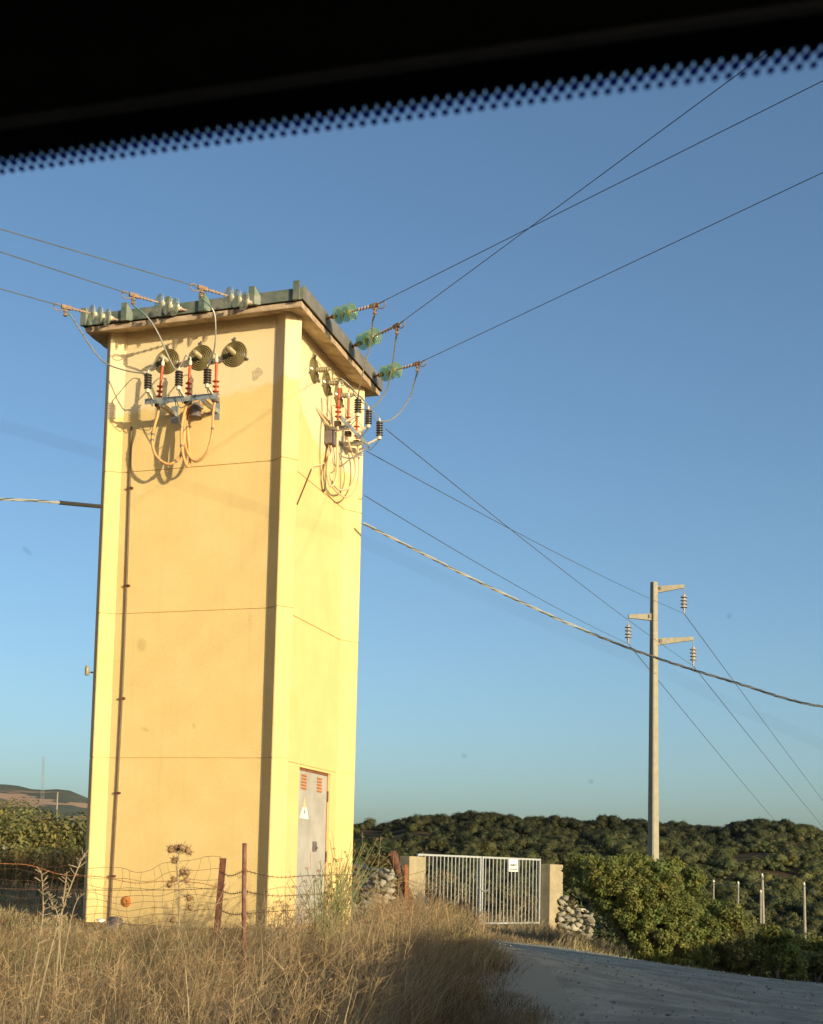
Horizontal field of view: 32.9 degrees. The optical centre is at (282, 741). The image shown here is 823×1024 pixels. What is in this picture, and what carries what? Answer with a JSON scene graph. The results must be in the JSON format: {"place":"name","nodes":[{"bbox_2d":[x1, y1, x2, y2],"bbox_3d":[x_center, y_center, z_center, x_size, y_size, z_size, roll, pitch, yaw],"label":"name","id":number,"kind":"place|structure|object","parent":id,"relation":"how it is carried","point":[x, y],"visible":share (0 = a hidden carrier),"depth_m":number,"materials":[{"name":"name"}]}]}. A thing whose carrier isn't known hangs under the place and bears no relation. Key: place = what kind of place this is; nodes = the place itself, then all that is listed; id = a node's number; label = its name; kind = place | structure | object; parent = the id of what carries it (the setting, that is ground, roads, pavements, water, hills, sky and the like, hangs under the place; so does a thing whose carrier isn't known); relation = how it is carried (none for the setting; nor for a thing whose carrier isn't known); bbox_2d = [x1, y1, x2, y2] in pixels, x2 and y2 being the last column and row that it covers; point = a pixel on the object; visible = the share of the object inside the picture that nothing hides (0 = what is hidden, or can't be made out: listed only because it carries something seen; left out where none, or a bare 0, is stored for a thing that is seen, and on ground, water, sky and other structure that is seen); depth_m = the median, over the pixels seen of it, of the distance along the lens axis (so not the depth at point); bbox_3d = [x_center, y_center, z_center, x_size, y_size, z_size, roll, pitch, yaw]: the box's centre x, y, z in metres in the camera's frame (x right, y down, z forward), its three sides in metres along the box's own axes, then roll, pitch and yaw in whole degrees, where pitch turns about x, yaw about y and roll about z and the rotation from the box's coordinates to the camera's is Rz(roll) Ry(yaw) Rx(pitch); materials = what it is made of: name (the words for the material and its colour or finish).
{"place":"outdoors","nodes":[
{"label":"outdoors","id":0,"kind":"place"},
{"bbox_2d":[0,784,87,827],"bbox_3d":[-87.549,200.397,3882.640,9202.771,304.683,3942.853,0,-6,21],"label":"mountains","id":1,"kind":"structure","parent":0,"point":[73,803],"depth_m":3894.56,"materials":[{"name":"brown soil"}]},
{"bbox_2d":[0,890,95,931],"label":"dry grass","id":2,"kind":"structure","parent":0,"point":[9,911],"depth_m":20.66,"materials":[{"name":"plant"}]},
{"bbox_2d":[381,372,417,421],"bbox_3d":[1.881,-5.181,20.941,0.705,0.698,0.448,-3,-7,41],"label":"jumper wire","id":3,"kind":"object","parent":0,"point":[406,402],"visible":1,"depth_m":21.12,"materials":[{"name":"metal"}]},
{"bbox_2d":[0,827,822,1023],"bbox_3d":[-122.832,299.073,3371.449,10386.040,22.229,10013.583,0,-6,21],"label":"ground","id":4,"kind":"structure","parent":0,"point":[541,981],"depth_m":15.42,"materials":[{"name":"soil"}]},
{"bbox_2d":[23,867,50,1022],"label":"dead stalk","id":5,"kind":"object","parent":4,"relation":"on","point":[44,908],"visible":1,"depth_m":9.12,"materials":[{"name":"beige plant"}]},
{"bbox_2d":[0,846,79,874],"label":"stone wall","id":6,"kind":"structure","parent":4,"relation":"on","point":[45,855],"depth_m":36.55,"materials":[{"name":"grey stone"}]},
{"bbox_2d":[0,797,82,832],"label":"maquis scrub","id":7,"kind":"object","parent":4,"relation":"on","point":[2,811],"depth_m":50.59,"materials":[{"name":"green plant"}]},
{"bbox_2d":[0,842,84,903],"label":"dead weeds","id":8,"kind":"object","parent":4,"relation":"on","point":[12,869],"visible":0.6,"depth_m":26.14,"materials":[{"name":"brown plant"}]},
{"bbox_2d":[0,839,85,884],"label":"dark scrub","id":9,"kind":"object","parent":4,"relation":"on","point":[43,847],"visible":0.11,"depth_m":35.61,"materials":[{"name":"green plant"}]},
{"bbox_2d":[41,756,44,799],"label":"radio mast","id":10,"kind":"object","parent":4,"relation":"on","point":[41,780],"visible":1,"depth_m":90.11,"materials":[{"name":"grey metal"}]},
{"bbox_2d":[0,805,86,859],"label":"dark scrub","id":11,"kind":"object","parent":4,"relation":"on","point":[52,836],"visible":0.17,"depth_m":38.41,"materials":[{"name":"green plant"}]},
{"bbox_2d":[45,893,65,1007],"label":"dead stalk","id":12,"kind":"object","parent":4,"relation":"on","point":[53,907],"visible":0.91,"depth_m":10.41,"materials":[{"name":"brown plant"}]},
{"bbox_2d":[56,792,57,829],"bbox_3d":[-6.488,2.664,39.904,0.153,2.410,0.044,2,-5,0],"label":"thin pole","id":13,"kind":"object","parent":4,"relation":"on","point":[57,806],"visible":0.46,"depth_m":39.96,"materials":[{"name":"grey metal"}]},
{"bbox_2d":[34,849,87,1023],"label":"dead stalk","id":14,"kind":"object","parent":4,"relation":"on","point":[63,906],"visible":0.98,"depth_m":8.52,"materials":[{"name":"beige plant"}]},
{"bbox_2d":[53,871,70,1004],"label":"dead stalk","id":15,"kind":"object","parent":4,"relation":"on","point":[63,897],"visible":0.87,"depth_m":10.41,"materials":[{"name":"beige plant"}]},
{"bbox_2d":[53,893,84,1020],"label":"dead stalk","id":16,"kind":"object","parent":4,"relation":"on","point":[66,941],"visible":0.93,"depth_m":9.41,"materials":[{"name":"brown plant"}]},
{"bbox_2d":[105,916,122,930],"bbox_3d":[-2.034,2.195,16.660,0.225,0.176,0.129,0,-6,21],"label":"rubble stone","id":17,"kind":"object","parent":4,"relation":"on","point":[112,918],"visible":0.6,"depth_m":16.63,"materials":[{"name":"grey stone"}]},
{"bbox_2d":[143,883,194,992],"bbox_3d":[-0.914,1.641,10.910,0.431,1.071,0.077,1,-5,5],"label":"dead stalk","id":18,"kind":"object","parent":4,"relation":"on","point":[164,920],"visible":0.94,"depth_m":10.91,"materials":[{"name":"brown plant"}]},
{"bbox_2d":[164,841,193,948],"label":"dead thistle","id":19,"kind":"object","parent":4,"relation":"on","point":[181,848],"visible":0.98,"depth_m":14.11,"materials":[{"name":"brown plant"}]},
{"bbox_2d":[174,884,225,995],"bbox_3d":[-0.671,1.645,10.892,0.423,1.075,0.042,2,-5,1],"label":"dead stalk","id":20,"kind":"object","parent":4,"relation":"on","point":[201,923],"visible":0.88,"depth_m":10.91,"materials":[{"name":"brown plant"}]},
{"bbox_2d":[0,918,437,1023],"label":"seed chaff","id":21,"kind":"object","parent":4,"relation":"on","point":[180,971],"visible":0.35,"depth_m":10.94,"materials":[{"name":"beige plant"}]},
{"bbox_2d":[0,843,440,990],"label":"wire fence","id":22,"kind":"object","parent":4,"relation":"on","point":[222,874],"visible":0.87,"depth_m":14.93,"materials":[{"name":"brown metal"}]},
{"bbox_2d":[69,280,385,929],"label":"transformer tower","id":23,"kind":"structure","parent":4,"relation":"on","point":[224,705],"depth_m":18.86,"materials":[{"name":"yellow paint"}]},
{"bbox_2d":[0,498,102,508],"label":"bundle cable","id":24,"kind":"object","parent":23,"relation":"attached to","point":[79,504],"visible":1,"depth_m":18.35,"materials":[{"name":"metal"}]},
{"bbox_2d":[53,303,119,320],"bbox_3d":[-2.665,-5.872,18.949,1.010,0.253,0.242,5,-6,-31],"label":"insulator string","id":25,"kind":"object","parent":23,"relation":"attached to","point":[64,307],"visible":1,"depth_m":18.87,"materials":[{"name":"metal"}]},
{"bbox_2d":[0,288,61,306],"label":"overhead wire","id":26,"kind":"object","parent":25,"relation":"attached to","point":[31,297],"visible":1,"depth_m":18.39,"materials":[{"name":"grey metal"}]},
{"bbox_2d":[65,313,145,373],"bbox_3d":[-2.382,-5.382,18.741,1.176,0.858,0.090,1,-5,3],"label":"jumper wire","id":27,"kind":"object","parent":25,"relation":"hanging from","point":[69,314],"visible":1,"depth_m":18.76,"materials":[{"name":"metal"}]},
{"bbox_2d":[122,291,186,310],"bbox_3d":[-1.700,-5.895,18.551,1.038,0.258,0.243,5,-6,-35],"label":"insulator string","id":28,"kind":"object","parent":23,"relation":"attached to","point":[133,296],"visible":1,"depth_m":18.46,"materials":[{"name":"metal"}]},
{"bbox_2d":[0,251,129,294],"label":"overhead wire","id":29,"kind":"object","parent":28,"relation":"attached to","point":[64,272],"visible":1,"depth_m":17.54,"materials":[{"name":"grey metal"}]},
{"bbox_2d":[133,304,177,370],"bbox_3d":[-1.673,-5.371,18.376,0.670,0.835,0.090,3,-5,-18],"label":"jumper wire","id":30,"kind":"object","parent":28,"relation":"hanging from","point":[141,311],"visible":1,"depth_m":18.35,"materials":[{"name":"metal"}]},
{"bbox_2d":[144,352,219,467],"bbox_3d":[-1.328,-4.479,18.717,1.082,1.588,0.693,0,-6,21],"label":"terminal bracket","id":31,"kind":"object","parent":23,"relation":"attached to","point":[193,411],"visible":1,"depth_m":18.68,"materials":[{"name":"metal"}]},
{"bbox_2d":[190,283,258,305],"bbox_3d":[-0.758,-5.864,18.177,1.073,0.256,0.243,5,-6,-35],"label":"insulator string","id":32,"kind":"object","parent":23,"relation":"attached to","point":[201,288],"visible":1,"depth_m":18.08,"materials":[{"name":"metal"}]},
{"bbox_2d":[0,228,197,286],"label":"overhead wire","id":33,"kind":"object","parent":32,"relation":"attached to","point":[96,257],"visible":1,"depth_m":16.98,"materials":[{"name":"grey metal"}]},
{"bbox_2d":[201,297,215,367],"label":"jumper wire","id":34,"kind":"object","parent":32,"relation":"hanging from","point":[206,302],"visible":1,"depth_m":18.02,"materials":[{"name":"metal"}]},
{"bbox_2d":[295,770,311,923],"bbox_3d":[0.274,1.475,19.299,0.056,2.130,0.661,0,-6,21],"label":"door leaf","id":35,"kind":"structure","parent":23,"relation":"in","point":[305,778],"depth_m":19.34,"materials":[{"name":"grey paint"}]},
{"bbox_2d":[308,773,328,922],"bbox_3d":[0.525,1.539,19.919,0.090,2.130,0.666,0,-6,21],"label":"door leaf","id":36,"kind":"structure","parent":23,"relation":"in","point":[317,837],"depth_m":19.91,"materials":[{"name":"grey paint"}]},
{"bbox_2d":[297,378,382,504],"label":"electrical cables","id":37,"kind":"object","parent":23,"relation":"attached to","point":[331,437],"visible":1,"depth_m":20.12,"materials":[{"name":"metal"}]},
{"bbox_2d":[326,301,385,319],"bbox_3d":[0.985,-5.854,18.805,1.021,0.256,0.244,-2,-7,39],"label":"insulator string","id":38,"kind":"object","parent":23,"relation":"attached to","point":[348,312],"visible":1,"depth_m":18.72,"materials":[{"name":"teal glass"}]},
{"bbox_2d":[357,315,374,397],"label":"jumper wire","id":39,"kind":"object","parent":38,"relation":"attached to","point":[367,354],"visible":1,"depth_m":19.39,"materials":[{"name":"metal"}]},
{"bbox_2d":[378,80,822,303],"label":"overhead wire","id":40,"kind":"object","parent":38,"relation":"attached to","point":[627,178],"visible":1,"depth_m":14.67,"materials":[{"name":"black metal"}]},
{"bbox_2d":[352,321,404,347],"bbox_3d":[1.349,-5.788,19.697,0.243,0.258,1.252,5,-6,-34],"label":"insulator string","id":41,"kind":"object","parent":23,"relation":"attached to","point":[396,326],"visible":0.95,"depth_m":19.59,"materials":[{"name":"teal glass"}]},
{"bbox_2d":[370,334,397,408],"bbox_3d":[1.545,-5.331,19.913,0.248,0.796,1.245,3,-5,-14],"label":"jumper wire","id":42,"kind":"object","parent":41,"relation":"hanging from","point":[390,373],"visible":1,"depth_m":20.22,"materials":[{"name":"metal"}]},
{"bbox_2d":[399,53,764,323],"bbox_3d":[6.674,-6.718,5.791,0.010,0.579,28.968,4,-5,-20],"label":"overhead wire","id":43,"kind":"object","parent":41,"relation":"attached to","point":[585,186],"visible":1,"depth_m":14.78,"materials":[{"name":"black metal"}]},
{"bbox_2d":[374,360,426,377],"bbox_3d":[1.761,-5.612,20.852,0.244,0.260,1.082,7,-7,-43],"label":"insulator string","id":44,"kind":"object","parent":23,"relation":"attached to","point":[417,364],"visible":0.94,"depth_m":20.75,"materials":[{"name":"teal glass"}]},
{"bbox_2d":[420,172,822,362],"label":"overhead wire","id":45,"kind":"object","parent":44,"relation":"attached to","point":[633,261],"visible":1,"depth_m":16.56,"materials":[{"name":"black metal"}]},
{"bbox_2d":[363,522,822,707],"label":"bundle cable","id":46,"kind":"object","parent":23,"relation":"attached to","point":[573,625],"visible":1,"depth_m":21.45,"materials":[{"name":"metal"}]},
{"bbox_2d":[215,910,310,971],"bbox_3d":[-0.190,2.004,13.435,0.944,0.719,0.343,3,-5,-10],"label":"fennel plant","id":47,"kind":"object","parent":4,"relation":"on","point":[250,935],"visible":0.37,"depth_m":13.45,"materials":[{"name":"plant"}]},
{"bbox_2d":[0,856,559,1023],"bbox_3d":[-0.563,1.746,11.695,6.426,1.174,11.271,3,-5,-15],"label":"dry grass","id":48,"kind":"structure","parent":4,"relation":"on","point":[408,1007],"depth_m":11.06,"materials":[{"name":"plant"}]},
{"bbox_2d":[248,891,312,962],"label":"fennel plant","id":49,"kind":"object","parent":4,"relation":"on","point":[278,901],"visible":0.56,"depth_m":14.26,"materials":[{"name":"plant"}]},
{"bbox_2d":[257,876,318,956],"bbox_3d":[0.081,1.897,14.807,0.639,0.929,0.413,-3,-7,44],"label":"fennel plant","id":50,"kind":"object","parent":4,"relation":"on","point":[283,906],"visible":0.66,"depth_m":14.82,"materials":[{"name":"plant"}]},
{"bbox_2d":[160,920,457,986],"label":"green weeds","id":51,"kind":"object","parent":4,"relation":"on","point":[240,927],"visible":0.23,"depth_m":14.94,"materials":[{"name":"plant"}]},
{"bbox_2d":[287,854,372,946],"bbox_3d":[0.563,1.821,15.453,1.026,1.131,0.675,3,-5,-13],"label":"fennel plant","id":52,"kind":"object","parent":4,"relation":"on","point":[338,892],"visible":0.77,"depth_m":15.44,"materials":[{"name":"plant"}]},
{"bbox_2d":[317,825,425,941],"bbox_3d":[0.978,1.698,15.927,1.264,1.434,0.555,4,-6,-21],"label":"fennel plant","id":53,"kind":"object","parent":4,"relation":"on","point":[336,874],"visible":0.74,"depth_m":15.84,"materials":[{"name":"plant"}]},
{"bbox_2d":[364,837,382,927],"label":"dead stalk","id":54,"kind":"object","parent":4,"relation":"on","point":[376,877],"visible":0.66,"depth_m":15.93,"materials":[{"name":"brown plant"}]},
{"bbox_2d":[351,863,396,918],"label":"stone wall","id":55,"kind":"structure","parent":4,"relation":"on","point":[387,875],"depth_m":31.57,"materials":[{"name":"grey stone"}]},
{"bbox_2d":[359,848,400,906],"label":"dry shrub","id":56,"kind":"object","parent":4,"relation":"on","point":[379,858],"visible":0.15,"depth_m":41.48,"materials":[{"name":"brown plant"}]},
{"bbox_2d":[388,851,417,916],"bbox_3d":[2.043,2.594,21.861,0.818,1.721,0.139,2,-5,0],"label":"fence post","id":57,"kind":"object","parent":4,"relation":"on","point":[396,865],"visible":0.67,"depth_m":21.85,"materials":[{"name":"brown wood"}]},
{"bbox_2d":[399,856,425,906],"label":"gate pillar","id":58,"kind":"structure","parent":4,"relation":"on","point":[413,862],"depth_m":32.28,"materials":[{"name":"concrete"}]},
{"bbox_2d":[425,869,468,914],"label":"dry shrub","id":59,"kind":"object","parent":4,"relation":"on","point":[449,886],"visible":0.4,"depth_m":40.05,"materials":[{"name":"brown plant"}]},
{"bbox_2d":[440,873,484,914],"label":"dry shrub","id":60,"kind":"object","parent":4,"relation":"on","point":[471,881],"visible":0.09,"depth_m":41.27,"materials":[{"name":"brown plant"}]},
{"bbox_2d":[417,854,540,927],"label":"field gate","id":61,"kind":"structure","parent":4,"relation":"on","point":[481,871],"depth_m":34.48,"materials":[{"name":"metal"}]},
{"bbox_2d":[509,859,517,871],"bbox_3d":[5.870,3.152,35.183,0.371,0.310,0.009,6,-7,-42],"label":"gate sign","id":62,"kind":"object","parent":61,"relation":"attached to","point":[513,865],"visible":1,"depth_m":35.18,"materials":[{"name":"white metal"}]},
{"bbox_2d":[407,947,575,1023],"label":"verge weeds","id":63,"kind":"object","parent":4,"relation":"on","point":[459,1017],"visible":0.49,"depth_m":12.56,"materials":[{"name":"plant"}]},
{"bbox_2d":[466,879,524,921],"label":"dry shrub","id":64,"kind":"object","parent":4,"relation":"on","point":[501,901],"visible":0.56,"depth_m":39.97,"materials":[{"name":"brown plant"}]},
{"bbox_2d":[489,880,537,925],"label":"dry shrub","id":65,"kind":"object","parent":4,"relation":"on","point":[530,903],"visible":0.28,"depth_m":40.55,"materials":[{"name":"brown plant"}]},
{"bbox_2d":[519,879,577,919],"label":"dry shrub","id":66,"kind":"object","parent":4,"relation":"on","point":[570,905],"visible":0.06,"depth_m":43.01,"materials":[{"name":"brown plant"}]},
{"bbox_2d":[540,864,562,930],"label":"gate pillar","id":67,"kind":"structure","parent":4,"relation":"on","point":[551,878],"depth_m":35.82,"materials":[{"name":"concrete"}]},
{"bbox_2d":[556,895,594,940],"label":"stone wall","id":68,"kind":"structure","parent":4,"relation":"on","point":[588,919],"depth_m":35.82,"materials":[{"name":"beige stone"}]},
{"bbox_2d":[352,810,822,977],"bbox_3d":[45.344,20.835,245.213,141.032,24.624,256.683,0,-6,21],"label":"hillside scrub","id":69,"kind":"object","parent":4,"relation":"on","point":[595,847],"visible":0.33,"depth_m":229.04,"materials":[{"name":"green plant"}]},
{"bbox_2d":[560,850,722,967],"bbox_3d":[7.262,3.476,28.337,3.296,2.525,2.739,0,-6,21],"label":"mastic bush","id":70,"kind":"object","parent":4,"relation":"on","point":[650,908],"visible":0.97,"depth_m":27.65,"materials":[{"name":"green plant"}]},
{"bbox_2d":[625,582,696,861],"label":"line pole","id":71,"kind":"object","parent":4,"relation":"on","point":[653,789],"visible":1,"depth_m":50.29,"materials":[{"name":"concrete"}]},
{"bbox_2d":[364,495,625,642],"bbox_3d":[6.931,-3.661,35.767,0.014,2.851,31.477,0,-6,21],"label":"overhead wire","id":72,"kind":"object","parent":71,"relation":"attached to","point":[477,563],"visible":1,"depth_m":27.45,"materials":[{"name":"grey metal"}]},
{"bbox_2d":[366,451,681,612],"bbox_3d":[7.982,-4.560,35.851,0.014,3.341,32.259,-1,-6,24],"label":"overhead wire","id":73,"kind":"object","parent":71,"relation":"attached to","point":[498,522],"visible":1,"depth_m":26.95,"materials":[{"name":"grey metal"}]},
{"bbox_2d":[385,428,692,665],"bbox_3d":[8.245,-3.687,35.422,0.014,1.280,32.946,-1,-6,24],"label":"overhead wire","id":74,"kind":"object","parent":71,"relation":"attached to","point":[514,532],"visible":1,"depth_m":26.52,"materials":[{"name":"grey metal"}]},
{"bbox_2d":[629,645,802,852],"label":"overhead wire","id":75,"kind":"object","parent":71,"relation":"attached to","point":[705,737],"visible":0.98,"depth_m":71.16,"materials":[{"name":"grey metal"}]},
{"bbox_2d":[684,614,821,798],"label":"overhead wire","id":76,"kind":"object","parent":71,"relation":"attached to","point":[743,694],"visible":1,"depth_m":66.04,"materials":[{"name":"grey metal"}]},
{"bbox_2d":[693,666,819,822],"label":"overhead wire","id":77,"kind":"object","parent":71,"relation":"attached to","point":[749,736],"visible":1,"depth_m":65.98,"materials":[{"name":"grey metal"}]},
{"bbox_2d":[692,892,749,969],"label":"mastic bush","id":78,"kind":"object","parent":4,"relation":"on","point":[722,913],"visible":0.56,"depth_m":30.38,"materials":[{"name":"green plant"}]},
{"bbox_2d":[693,912,772,977],"bbox_3d":[10.026,4.838,30.541,2.002,2.152,3.948,0,-6,21],"label":"dark bush","id":79,"kind":"object","parent":4,"relation":"on","point":[735,955],"visible":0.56,"depth_m":29.15,"materials":[{"name":"green plant"}]},
{"bbox_2d":[737,881,738,903],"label":"wooden pole","id":80,"kind":"object","parent":4,"relation":"on","point":[737,892],"visible":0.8,"depth_m":69.63,"materials":[{"name":"beige wood"}]},
{"bbox_2d":[759,890,761,922],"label":"wooden pole","id":81,"kind":"object","parent":4,"relation":"on","point":[760,891],"visible":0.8,"depth_m":68.58,"materials":[{"name":"beige wood"}]},
{"bbox_2d":[761,873,764,923],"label":"wooden pole","id":82,"kind":"object","parent":4,"relation":"on","point":[762,889],"visible":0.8,"depth_m":69.58,"materials":[{"name":"beige wood"}]},
{"bbox_2d":[763,879,802,903],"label":"pole wire","id":83,"kind":"object","parent":82,"relation":"attached to","point":[780,902],"visible":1,"depth_m":67.47,"materials":[{"name":"grey metal"}]},
{"bbox_2d":[750,921,808,981],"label":"mastic bush","id":84,"kind":"object","parent":4,"relation":"on","point":[779,953],"visible":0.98,"depth_m":26.56,"materials":[{"name":"green plant"}]},
{"bbox_2d":[803,882,806,937],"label":"wooden pole","id":85,"kind":"object","parent":4,"relation":"on","point":[804,910],"visible":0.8,"depth_m":65.57,"materials":[{"name":"beige wood"}]},
{"bbox_2d":[793,932,822,980],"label":"mastic bush","id":86,"kind":"object","parent":4,"relation":"on","point":[813,943],"visible":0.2,"depth_m":28.90,"materials":[{"name":"green plant"}]},
{"bbox_2d":[797,951,822,982],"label":"dark bush","id":87,"kind":"object","parent":4,"relation":"on","point":[815,964],"visible":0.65,"depth_m":27.56,"materials":[{"name":"green plant"}]},
{"bbox_2d":[0,45,822,830],"label":"sky","id":88,"kind":"structure","parent":0,"point":[658,418],"materials":[{"name":"blue"}]},
{"bbox_2d":[351,886,523,966],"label":"dry grass","id":89,"kind":"structure","parent":0,"point":[464,922],"depth_m":17.36,"materials":[{"name":"plant"}]},
{"bbox_2d":[464,911,730,972],"bbox_3d":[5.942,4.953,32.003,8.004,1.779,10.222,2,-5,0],"label":"dry grass","id":90,"kind":"structure","parent":0,"point":[562,937],"depth_m":29.59,"materials":[{"name":"plant"}]},
{"bbox_2d":[482,940,822,1023],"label":"road","id":91,"kind":"structure","parent":0,"point":[594,980],"depth_m":15.55,"materials":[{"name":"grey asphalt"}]},
{"bbox_2d":[0,0,822,173],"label":"car","id":92,"kind":"object","parent":91,"relation":"on","point":[77,75],"visible":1,"depth_m":0.47,"materials":[{"name":"black glass"}]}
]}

